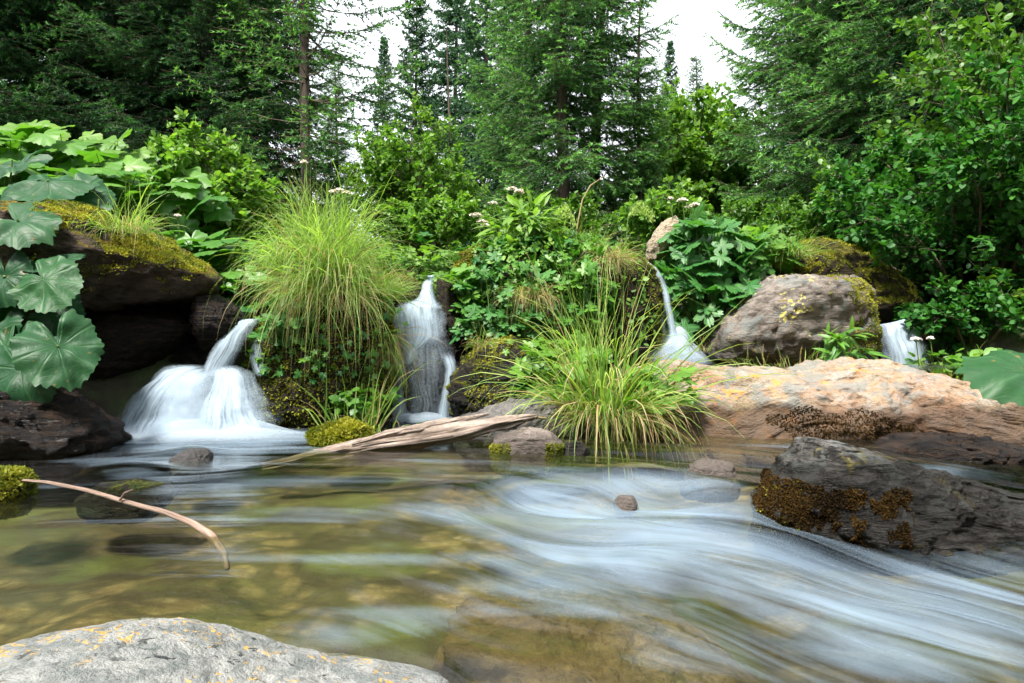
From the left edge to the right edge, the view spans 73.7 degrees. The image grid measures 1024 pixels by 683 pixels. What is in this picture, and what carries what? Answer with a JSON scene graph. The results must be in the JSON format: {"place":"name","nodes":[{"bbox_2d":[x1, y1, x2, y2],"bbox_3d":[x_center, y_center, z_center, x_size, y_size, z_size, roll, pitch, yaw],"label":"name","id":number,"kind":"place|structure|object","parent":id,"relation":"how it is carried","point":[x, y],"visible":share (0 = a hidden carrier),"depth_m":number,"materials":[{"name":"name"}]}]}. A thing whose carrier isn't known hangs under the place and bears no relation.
{"place":"outdoors","nodes":[
{"label":"outdoors","id":0,"kind":"place"},
{"bbox_2d":[0,0,820,234],"label":"sky","id":1,"kind":"structure","parent":0,"point":[696,17],"materials":[{"name":"white"}]},
{"bbox_2d":[0,202,1023,682],"bbox_3d":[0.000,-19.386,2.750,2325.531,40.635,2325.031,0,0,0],"label":"ground","id":2,"kind":"structure","parent":0,"point":[384,578],"depth_m":2.19,"materials":[{"name":"liquid"}]},
{"bbox_2d":[0,0,127,146],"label":"spruce tree","id":3,"kind":"object","parent":2,"relation":"on","point":[12,12],"visible":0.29,"depth_m":7.86,"materials":[{"name":"green plant"}]},
{"bbox_2d":[0,120,129,207],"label":"butterbur","id":4,"kind":"object","parent":2,"relation":"on","point":[35,140],"visible":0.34,"depth_m":4.75,"materials":[{"name":"green plant"}]},
{"bbox_2d":[0,119,164,171],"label":"butterbur","id":5,"kind":"object","parent":2,"relation":"on","point":[113,144],"visible":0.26,"depth_m":5.16,"materials":[{"name":"green plant"}]},
{"bbox_2d":[0,0,193,144],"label":"spruce tree","id":6,"kind":"object","parent":2,"relation":"on","point":[44,49],"visible":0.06,"depth_m":8.81,"materials":[{"name":"green plant"}]},
{"bbox_2d":[0,198,222,314],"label":"boulder","id":7,"kind":"object","parent":2,"relation":"on","point":[115,273],"visible":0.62,"depth_m":3.59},
{"bbox_2d":[0,249,84,323],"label":"butterbur","id":8,"kind":"object","parent":7,"relation":"on","point":[55,285],"visible":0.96,"depth_m":3.17,"materials":[{"name":"green plant"}]},
{"bbox_2d":[0,149,116,249],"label":"butterbur","id":9,"kind":"object","parent":7,"relation":"on","point":[26,227],"visible":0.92,"depth_m":3.86,"materials":[{"name":"green plant"}]},
{"bbox_2d":[47,188,186,255],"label":"grass tuft","id":10,"kind":"object","parent":7,"relation":"on","point":[134,229],"visible":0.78,"depth_m":3.54,"materials":[{"name":"plant"}]},
{"bbox_2d":[0,150,234,229],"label":"butterbur","id":11,"kind":"object","parent":2,"relation":"on","point":[190,191],"visible":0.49,"depth_m":4.75,"materials":[{"name":"green plant"}]},
{"bbox_2d":[0,0,265,171],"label":"spruce tree","id":12,"kind":"object","parent":2,"relation":"on","point":[89,7],"visible":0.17,"depth_m":8.14,"materials":[{"name":"green plant"}]},
{"bbox_2d":[84,304,196,380],"bbox_3d":[-2.530,0.102,4.094,1.376,0.707,0.729,0,0,0],"label":"boulder","id":13,"kind":"object","parent":2,"relation":"on","point":[137,337],"visible":0.26,"depth_m":3.84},
{"bbox_2d":[0,195,297,316],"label":"undergrowth","id":14,"kind":"object","parent":2,"relation":"on","point":[243,303],"visible":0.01,"depth_m":4.32,"materials":[{"name":"green plant"}]},
{"bbox_2d":[36,0,346,240],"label":"spruce tree","id":15,"kind":"object","parent":2,"relation":"on","point":[197,26],"visible":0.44,"depth_m":8.12,"materials":[{"name":"green plant"}]},
{"bbox_2d":[140,369,257,452],"bbox_3d":[-1.831,0.408,3.999,0.694,0.489,0.425,0,0,0],"label":"boulder","id":16,"kind":"object","parent":2,"relation":"on","point":[194,404],"visible":0.25,"depth_m":3.85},
{"bbox_2d":[114,106,288,248],"bbox_3d":[-2.420,-1.170,5.383,1.182,1.224,1.372,0,0,0],"label":"willow shrub","id":17,"kind":"object","parent":2,"relation":"on","point":[186,150],"visible":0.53,"depth_m":5.17,"materials":[{"name":"green plant"}]},
{"bbox_2d":[168,343,245,384],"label":"boulder","id":18,"kind":"object","parent":2,"relation":"on","point":[195,356],"visible":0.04,"depth_m":4.09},
{"bbox_2d":[189,293,249,352],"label":"boulder","id":19,"kind":"object","parent":18,"relation":"on","point":[208,331],"visible":0.85,"depth_m":3.85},
{"bbox_2d":[149,213,267,271],"bbox_3d":[-2.118,-0.651,4.705,0.919,0.461,0.856,0,0,41],"label":"butterbur","id":20,"kind":"object","parent":2,"relation":"on","point":[199,242],"visible":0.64,"depth_m":4.57,"materials":[{"name":"green plant"}]},
{"bbox_2d":[0,617,448,682],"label":"boulder","id":21,"kind":"object","parent":2,"relation":"on","point":[161,650],"visible":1,"depth_m":0.98,"materials":[{"name":"stone"}]},
{"bbox_2d":[218,264,281,300],"bbox_3d":[-1.776,-0.361,4.404,0.601,0.294,0.514,0,0,0],"label":"butterbur","id":22,"kind":"object","parent":2,"relation":"on","point":[234,276],"visible":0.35,"depth_m":4.38,"materials":[{"name":"green plant"}]},
{"bbox_2d":[191,0,357,235],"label":"spruce tree","id":23,"kind":"object","parent":2,"relation":"on","point":[294,97],"visible":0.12,"depth_m":12.68,"materials":[{"name":"green plant"}]},
{"bbox_2d":[210,179,379,307],"bbox_3d":[-1.359,-0.552,4.094,0.923,0.874,0.944,0,0,39],"label":"grass tuft","id":24,"kind":"object","parent":2,"relation":"on","point":[277,259],"visible":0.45,"depth_m":3.98,"materials":[{"name":"plant"}]},
{"bbox_2d":[173,0,428,251],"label":"spruce tree","id":25,"kind":"object","parent":2,"relation":"on","point":[305,140],"visible":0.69,"depth_m":7.99,"materials":[{"name":"green plant"}]},
{"bbox_2d":[242,278,398,454],"bbox_3d":[-1.172,0.146,4.253,0.936,1.108,0.748,0,0,0],"label":"boulder","id":26,"kind":"object","parent":2,"relation":"on","point":[276,406],"visible":0.52,"depth_m":3.96,"materials":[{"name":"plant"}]},
{"bbox_2d":[247,284,324,349],"bbox_3d":[-1.293,-0.129,3.955,0.428,0.412,0.397,0,0,0],"label":"ground elder","id":27,"kind":"object","parent":26,"relation":"on","point":[281,336],"visible":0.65,"depth_m":3.88,"materials":[{"name":"green plant"}]},
{"bbox_2d":[203,206,427,392],"bbox_3d":[-1.181,-0.258,3.848,1.158,1.246,1.223,0,0,-42],"label":"grass tuft","id":28,"kind":"object","parent":26,"relation":"on","point":[311,296],"visible":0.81,"depth_m":3.79,"materials":[{"name":"plant"}]},
{"bbox_2d":[203,158,444,356],"bbox_3d":[-1.033,-0.431,3.920,1.414,1.158,1.428,0,0,0],"label":"grass tuft","id":29,"kind":"object","parent":26,"relation":"on","point":[324,260],"visible":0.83,"depth_m":3.83,"materials":[{"name":"plant"}]},
{"bbox_2d":[240,266,408,383],"bbox_3d":[-1.161,-0.105,4.210,1.025,0.698,0.796,0,0,0],"label":"leafy growth","id":30,"kind":"object","parent":26,"relation":"on","point":[279,372],"visible":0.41,"depth_m":3.94,"materials":[{"name":"green plant"}]},
{"bbox_2d":[284,191,412,279],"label":"grass tuft","id":31,"kind":"object","parent":26,"relation":"on","point":[365,243],"visible":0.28,"depth_m":4.24,"materials":[{"name":"plant"}]},
{"bbox_2d":[321,380,402,419],"bbox_3d":[-0.878,0.351,3.997,0.460,0.243,0.398,0,0,0],"label":"ground elder","id":32,"kind":"object","parent":26,"relation":"on","point":[339,399],"visible":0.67,"depth_m":3.91,"materials":[{"name":"green plant"}]},
{"bbox_2d":[343,241,439,314],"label":"grass tuft","id":33,"kind":"object","parent":26,"relation":"on","point":[396,288],"visible":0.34,"depth_m":4.23,"materials":[{"name":"plant"}]},
{"bbox_2d":[341,316,441,410],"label":"grass tuft","id":34,"kind":"object","parent":26,"relation":"on","point":[391,350],"visible":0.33,"depth_m":4.13,"materials":[{"name":"plant"}]},
{"bbox_2d":[242,160,400,245],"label":"grass tuft","id":35,"kind":"object","parent":2,"relation":"on","point":[303,197],"visible":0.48,"depth_m":4.24,"materials":[{"name":"plant"}]},
{"bbox_2d":[311,59,372,241],"bbox_3d":[-3.033,-3.193,12.005,1.412,3.982,1.454,0,0,-17],"label":"spruce tree","id":36,"kind":"object","parent":2,"relation":"on","point":[343,147],"visible":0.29,"depth_m":11.91,"materials":[{"name":"green plant"}]},
{"bbox_2d":[360,35,402,243],"bbox_3d":[-3.029,-4.621,16.008,1.332,5.201,1.227,0,0,-26],"label":"spruce tree","id":37,"kind":"object","parent":2,"relation":"on","point":[384,57],"visible":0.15,"depth_m":15.92,"materials":[{"name":"green plant"}]},
{"bbox_2d":[330,91,491,255],"bbox_3d":[-1.129,-1.923,8.117,1.863,1.855,1.864,0,0,0],"label":"leafy bush","id":38,"kind":"object","parent":2,"relation":"on","point":[432,179],"visible":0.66,"depth_m":7.71,"materials":[{"name":"green plant"}]},
{"bbox_2d":[377,0,444,258],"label":"spruce tree","id":39,"kind":"object","parent":2,"relation":"on","point":[415,29],"visible":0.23,"depth_m":13.36,"materials":[{"name":"green plant"}]},
{"bbox_2d":[402,347,452,425],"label":"boulder","id":40,"kind":"object","parent":2,"relation":"on","point":[431,375],"visible":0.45,"depth_m":4.29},
{"bbox_2d":[392,275,454,420],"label":"waterfall","id":41,"kind":"structure","parent":40,"relation":"on","point":[416,316],"depth_m":4.40,"materials":[{"name":"liquid"}]},
{"bbox_2d":[360,184,497,260],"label":"leafy bush","id":42,"kind":"object","parent":2,"relation":"on","point":[442,219],"visible":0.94,"depth_m":6.59,"materials":[{"name":"green plant"}]},
{"bbox_2d":[392,302,467,417],"bbox_3d":[-0.611,0.271,4.850,0.703,1.131,0.616,0,0,0],"label":"boulder","id":43,"kind":"object","parent":2,"relation":"on","point":[453,350],"visible":0.06,"depth_m":4.61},
{"bbox_2d":[436,274,472,351],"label":"boulder","id":44,"kind":"object","parent":2,"relation":"on","point":[446,297],"visible":0.36,"depth_m":4.59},
{"bbox_2d":[417,0,500,244],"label":"spruce tree","id":45,"kind":"object","parent":2,"relation":"on","point":[446,16],"visible":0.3,"depth_m":19.62,"materials":[{"name":"green plant"}]},
{"bbox_2d":[444,0,523,249],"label":"spruce tree","id":46,"kind":"object","parent":2,"relation":"on","point":[477,44],"visible":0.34,"depth_m":16.73,"materials":[{"name":"green plant"}]},
{"bbox_2d":[453,393,605,473],"bbox_3d":[0.090,0.527,3.978,0.910,0.500,0.901,0,0,0],"label":"boulder","id":47,"kind":"object","parent":2,"relation":"on","point":[498,409],"visible":0.28,"depth_m":3.66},
{"bbox_2d":[506,343,607,404],"bbox_3d":[0.252,0.214,3.888,0.575,0.416,0.480,0,0,0],"label":"ground elder","id":48,"kind":"object","parent":47,"relation":"on","point":[547,354],"visible":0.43,"depth_m":3.80,"materials":[{"name":"green plant"}]},
{"bbox_2d":[449,229,610,352],"bbox_3d":[0.155,-0.150,4.917,1.347,1.308,1.145,0,0,0],"label":"leafy growth","id":49,"kind":"object","parent":2,"relation":"on","point":[540,266],"visible":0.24,"depth_m":4.50,"materials":[{"name":"green plant"}]},
{"bbox_2d":[455,0,605,242],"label":"spruce tree","id":50,"kind":"object","parent":2,"relation":"on","point":[496,145],"visible":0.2,"depth_m":11.25,"materials":[{"name":"green plant"}]},
{"bbox_2d":[477,185,628,238],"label":"leafy bush","id":51,"kind":"object","parent":2,"relation":"on","point":[590,219],"visible":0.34,"depth_m":7.89,"materials":[{"name":"green plant"}]},
{"bbox_2d":[462,0,666,240],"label":"spruce tree","id":52,"kind":"object","parent":2,"relation":"on","point":[564,72],"visible":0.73,"depth_m":9.23,"materials":[{"name":"green plant"}]},
{"bbox_2d":[112,207,1023,310],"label":"undergrowth","id":53,"kind":"object","parent":2,"relation":"on","point":[435,276],"visible":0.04,"depth_m":5.62,"materials":[{"name":"green plant"}]},
{"bbox_2d":[361,240,458,276],"bbox_3d":[-0.845,-0.620,5.185,1.076,0.275,0.879,0,0,0],"label":"ground elder","id":54,"kind":"object","parent":53,"relation":"on","point":[443,264],"visible":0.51,"depth_m":5.05,"materials":[{"name":"green plant"}]},
{"bbox_2d":[431,587,758,682],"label":"boulder","id":55,"kind":"object","parent":2,"relation":"on","point":[568,635],"visible":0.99,"depth_m":1.51,"materials":[{"name":"brown stone"}]},
{"bbox_2d":[509,0,680,243],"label":"spruce tree","id":56,"kind":"object","parent":2,"relation":"on","point":[632,44],"visible":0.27,"depth_m":10.02,"materials":[{"name":"green plant"}]},
{"bbox_2d":[443,256,793,481],"bbox_3d":[0.492,0.108,3.787,1.760,1.222,1.803,0,0,-21],"label":"grass tuft","id":57,"kind":"object","parent":2,"relation":"on","point":[599,379],"visible":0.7,"depth_m":3.58,"materials":[{"name":"plant"}]},
{"bbox_2d":[535,356,712,489],"bbox_3d":[0.543,0.455,3.520,0.930,0.803,0.927,0,0,-45],"label":"grass tuft","id":58,"kind":"object","parent":2,"relation":"on","point":[658,421],"visible":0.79,"depth_m":3.47,"materials":[{"name":"plant"}]},
{"bbox_2d":[601,0,685,246],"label":"spruce tree","id":59,"kind":"object","parent":2,"relation":"on","point":[652,170],"visible":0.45,"depth_m":9.87,"materials":[{"name":"green plant"}]},
{"bbox_2d":[626,253,664,353],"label":"boulder","id":60,"kind":"object","parent":2,"relation":"on","point":[654,292],"visible":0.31,"depth_m":4.78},
{"bbox_2d":[646,215,678,263],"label":"boulder","id":61,"kind":"object","parent":2,"relation":"on","point":[663,228],"visible":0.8,"depth_m":5.20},
{"bbox_2d":[617,174,723,248],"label":"leafy bush","id":62,"kind":"object","parent":2,"relation":"on","point":[660,207],"visible":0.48,"depth_m":5.83,"materials":[{"name":"green plant"}]},
{"bbox_2d":[605,76,786,238],"bbox_3d":[3.465,-3.275,12.947,3.429,3.845,3.304,0,0,43],"label":"broadleaf tree","id":63,"kind":"object","parent":2,"relation":"on","point":[694,161],"visible":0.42,"depth_m":12.06,"materials":[{"name":"green plant"}]},
{"bbox_2d":[718,192,812,241],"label":"leafy bush","id":64,"kind":"object","parent":2,"relation":"on","point":[742,212],"visible":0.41,"depth_m":7.76,"materials":[{"name":"green plant"}]},
{"bbox_2d":[700,272,883,366],"bbox_3d":[1.975,-0.109,4.935,1.219,0.793,0.997,0,0,0],"label":"boulder","id":65,"kind":"object","parent":2,"relation":"on","point":[790,314],"visible":0.87,"depth_m":4.53,"materials":[{"name":"stone"}]},
{"bbox_2d":[653,201,768,341],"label":"masterwort","id":66,"kind":"object","parent":65,"relation":"on","point":[715,284],"visible":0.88,"depth_m":4.94,"materials":[{"name":"green plant"}]},
{"bbox_2d":[701,220,807,278],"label":"masterwort","id":67,"kind":"object","parent":65,"relation":"on","point":[763,260],"visible":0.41,"depth_m":5.12,"materials":[{"name":"green plant"}]},
{"bbox_2d":[702,0,902,240],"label":"spruce tree","id":68,"kind":"object","parent":2,"relation":"on","point":[738,153],"visible":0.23,"depth_m":10.90,"materials":[{"name":"green plant"}]},
{"bbox_2d":[598,357,1023,483],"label":"boulder","id":69,"kind":"object","parent":2,"relation":"on","point":[840,399],"visible":0.58,"depth_m":3.59,"materials":[{"name":"beige stone"}]},
{"bbox_2d":[514,195,698,381],"bbox_3d":[0.561,-0.302,4.031,1.074,1.115,0.858,0,0,27],"label":"grass tuft","id":70,"kind":"object","parent":69,"relation":"on","point":[599,319],"visible":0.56,"depth_m":4.09,"materials":[{"name":"plant"}]},
{"bbox_2d":[613,358,706,418],"bbox_3d":[0.785,0.249,3.704,0.486,0.348,0.465,0,0,0],"label":"ground elder","id":71,"kind":"object","parent":69,"relation":"on","point":[687,380],"visible":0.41,"depth_m":3.62,"materials":[{"name":"green plant"}]},
{"bbox_2d":[809,316,890,360],"bbox_3d":[2.114,0.030,4.386,0.412,0.399,0.438,0,0,-22],"label":"ground elder","id":72,"kind":"object","parent":69,"relation":"on","point":[830,351],"visible":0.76,"depth_m":4.33,"materials":[{"name":"green plant"}]},
{"bbox_2d":[717,0,955,240],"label":"spruce tree","id":73,"kind":"object","parent":2,"relation":"on","point":[794,166],"visible":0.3,"depth_m":9.46,"materials":[{"name":"green plant"}]},
{"bbox_2d":[765,236,922,322],"bbox_3d":[2.647,-0.483,5.562,1.268,0.730,0.728,0,0,0],"label":"boulder","id":74,"kind":"object","parent":2,"relation":"on","point":[893,288],"visible":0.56,"depth_m":5.26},
{"bbox_2d":[789,181,946,258],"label":"leafy bush","id":75,"kind":"object","parent":2,"relation":"on","point":[817,221],"visible":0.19,"depth_m":6.41,"materials":[{"name":"green plant"}]},
{"bbox_2d":[747,436,1023,577],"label":"boulder","id":76,"kind":"object","parent":2,"relation":"on","point":[864,499],"visible":0.91,"depth_m":2.16,"materials":[{"name":"stone"}]},
{"bbox_2d":[764,0,1023,264],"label":"spruce tree","id":77,"kind":"object","parent":2,"relation":"on","point":[850,114],"visible":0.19,"depth_m":8.34,"materials":[{"name":"green plant"}]},
{"bbox_2d":[795,0,1023,196],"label":"alder shrub","id":78,"kind":"object","parent":2,"relation":"on","point":[935,59],"visible":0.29,"depth_m":5.93,"materials":[{"name":"green plant"}]},
{"bbox_2d":[809,40,1023,308],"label":"alder shrub","id":79,"kind":"object","parent":2,"relation":"on","point":[958,209],"visible":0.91,"depth_m":5.18,"materials":[{"name":"green plant"}]},
{"bbox_2d":[818,0,1023,264],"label":"spruce tree","id":80,"kind":"object","parent":2,"relation":"on","point":[967,10],"visible":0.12,"depth_m":7.58,"materials":[{"name":"green plant"}]},
{"bbox_2d":[862,431,1023,492],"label":"boulder","id":81,"kind":"object","parent":2,"relation":"on","point":[987,453],"visible":0.58,"depth_m":3.06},
{"bbox_2d":[905,344,1002,376],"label":"ground elder","id":82,"kind":"object","parent":2,"relation":"on","point":[951,358],"visible":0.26,"depth_m":4.71,"materials":[{"name":"green plant"}]},
{"bbox_2d":[893,268,1023,355],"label":"leafy bush","id":83,"kind":"object","parent":2,"relation":"on","point":[951,316],"visible":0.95,"depth_m":4.80,"materials":[{"name":"green plant"}]},
{"bbox_2d":[954,350,1023,405],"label":"butterbur","id":84,"kind":"object","parent":2,"relation":"on","point":[998,375],"visible":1,"depth_m":2.47,"materials":[{"name":"green plant"}]},
{"bbox_2d":[0,419,1023,682],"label":"water","id":85,"kind":"structure","parent":0,"point":[684,537],"depth_m":2.09,"materials":[{"name":"liquid"}]},
{"bbox_2d":[0,464,39,519],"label":"stone","id":86,"kind":"object","parent":85,"relation":"in","point":[15,489],"visible":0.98,"depth_m":2.18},
{"bbox_2d":[0,387,132,480],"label":"boulder","id":87,"kind":"object","parent":85,"relation":"in","point":[66,423],"visible":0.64,"depth_m":2.96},
{"bbox_2d":[0,295,104,402],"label":"butterbur","id":88,"kind":"object","parent":87,"relation":"on","point":[43,356],"visible":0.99,"depth_m":3.00,"materials":[{"name":"green plant"}]},
{"bbox_2d":[74,478,175,524],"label":"stone","id":89,"kind":"object","parent":85,"relation":"in","point":[93,507],"visible":0.86,"depth_m":2.32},
{"bbox_2d":[21,479,229,570],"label":"bare branch","id":90,"kind":"object","parent":85,"relation":"in","point":[216,543],"visible":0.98,"depth_m":1.90,"materials":[{"name":"brown wood"}]},
{"bbox_2d":[169,448,213,481],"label":"stone","id":91,"kind":"object","parent":85,"relation":"on","point":[203,456],"visible":0.94,"depth_m":2.83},
{"bbox_2d":[122,319,275,441],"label":"waterfall","id":92,"kind":"structure","parent":85,"relation":"on","point":[181,383],"depth_m":3.51,"materials":[{"name":"liquid"}]},
{"bbox_2d":[304,416,375,447],"bbox_3d":[-0.842,0.473,3.354,0.352,0.214,0.290,0,0,0],"label":"moss cushion","id":93,"kind":"object","parent":85,"relation":"on","point":[340,430],"visible":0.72,"depth_m":3.28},
{"bbox_2d":[289,361,426,433],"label":"grass tuft","id":94,"kind":"object","parent":85,"relation":"on","point":[376,418],"visible":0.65,"depth_m":3.82,"materials":[{"name":"plant"}]},
{"bbox_2d":[262,413,538,471],"bbox_3d":[-0.491,0.474,3.207,1.298,0.245,0.182,0,0,-14],"label":"driftwood log","id":95,"kind":"object","parent":85,"relation":"on","point":[443,431],"visible":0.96,"depth_m":3.17,"materials":[{"name":"brown wood"}]},
{"bbox_2d":[445,334,541,416],"bbox_3d":[-0.080,0.253,4.204,0.659,0.612,0.754,0,0,0],"label":"boulder","id":96,"kind":"object","parent":85,"relation":"in","point":[462,401],"visible":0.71,"depth_m":3.92,"materials":[{"name":"plant"}]},
{"bbox_2d":[488,427,564,477],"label":"boulder","id":97,"kind":"object","parent":85,"relation":"in","point":[531,444],"visible":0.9,"depth_m":3.04,"materials":[{"name":"grey stone"}]},
{"bbox_2d":[679,458,740,503],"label":"stone","id":98,"kind":"object","parent":85,"relation":"in","point":[702,486],"visible":0.99,"depth_m":2.52,"materials":[{"name":"grey stone"}]},
{"bbox_2d":[607,360,962,369],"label":"water","id":99,"kind":"structure","parent":0,"point":[930,366],"depth_m":4.44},
{"bbox_2d":[478,242,649,371],"bbox_3d":[0.268,-0.159,4.966,1.396,1.119,1.080,0,0,0],"label":"mossy mound","id":100,"kind":"object","parent":99,"relation":"on","point":[630,295],"visible":0.15,"depth_m":4.60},
{"bbox_2d":[438,263,503,329],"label":"masterwort","id":101,"kind":"object","parent":100,"relation":"on","point":[462,271],"visible":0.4,"depth_m":4.46,"materials":[{"name":"green plant"}]},
{"bbox_2d":[449,251,565,343],"bbox_3d":[-0.011,-0.288,4.513,0.798,0.611,0.716,0,0,0],"label":"ground elder","id":102,"kind":"object","parent":100,"relation":"on","point":[495,318],"visible":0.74,"depth_m":4.33,"materials":[{"name":"green plant"}]},
{"bbox_2d":[471,187,570,258],"bbox_3d":[0.088,-0.726,4.778,0.732,0.707,0.739,0,0,34],"label":"valerian","id":103,"kind":"object","parent":100,"relation":"on","point":[531,226],"visible":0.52,"depth_m":4.66,"materials":[{"name":"green plant"}]},
{"bbox_2d":[488,266,567,323],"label":"grass tuft","id":104,"kind":"object","parent":100,"relation":"on","point":[535,295],"visible":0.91,"depth_m":4.28,"materials":[{"name":"plant"}]},
{"bbox_2d":[453,228,656,372],"bbox_3d":[0.281,-0.261,4.964,1.527,1.049,1.226,0,0,0],"label":"leafy growth","id":105,"kind":"object","parent":100,"relation":"on","point":[490,248],"visible":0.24,"depth_m":4.57,"materials":[{"name":"green plant"}]},
{"bbox_2d":[532,239,620,333],"bbox_3d":[0.394,-0.364,4.482,0.656,0.633,0.531,0,0,0],"label":"ground elder","id":106,"kind":"object","parent":100,"relation":"on","point":[589,269],"visible":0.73,"depth_m":4.37,"materials":[{"name":"green plant"}]},
{"bbox_2d":[574,225,653,291],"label":"grass tuft","id":107,"kind":"object","parent":100,"relation":"on","point":[621,257],"visible":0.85,"depth_m":4.50,"materials":[{"name":"plant"}]},
{"bbox_2d":[650,263,702,360],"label":"waterfall","id":108,"kind":"structure","parent":99,"relation":"on","point":[679,343],"depth_m":4.80,"materials":[{"name":"liquid"}]},
{"bbox_2d":[880,319,924,370],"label":"waterfall","id":109,"kind":"structure","parent":99,"relation":"on","point":[898,336],"depth_m":4.91,"materials":[{"name":"liquid"}]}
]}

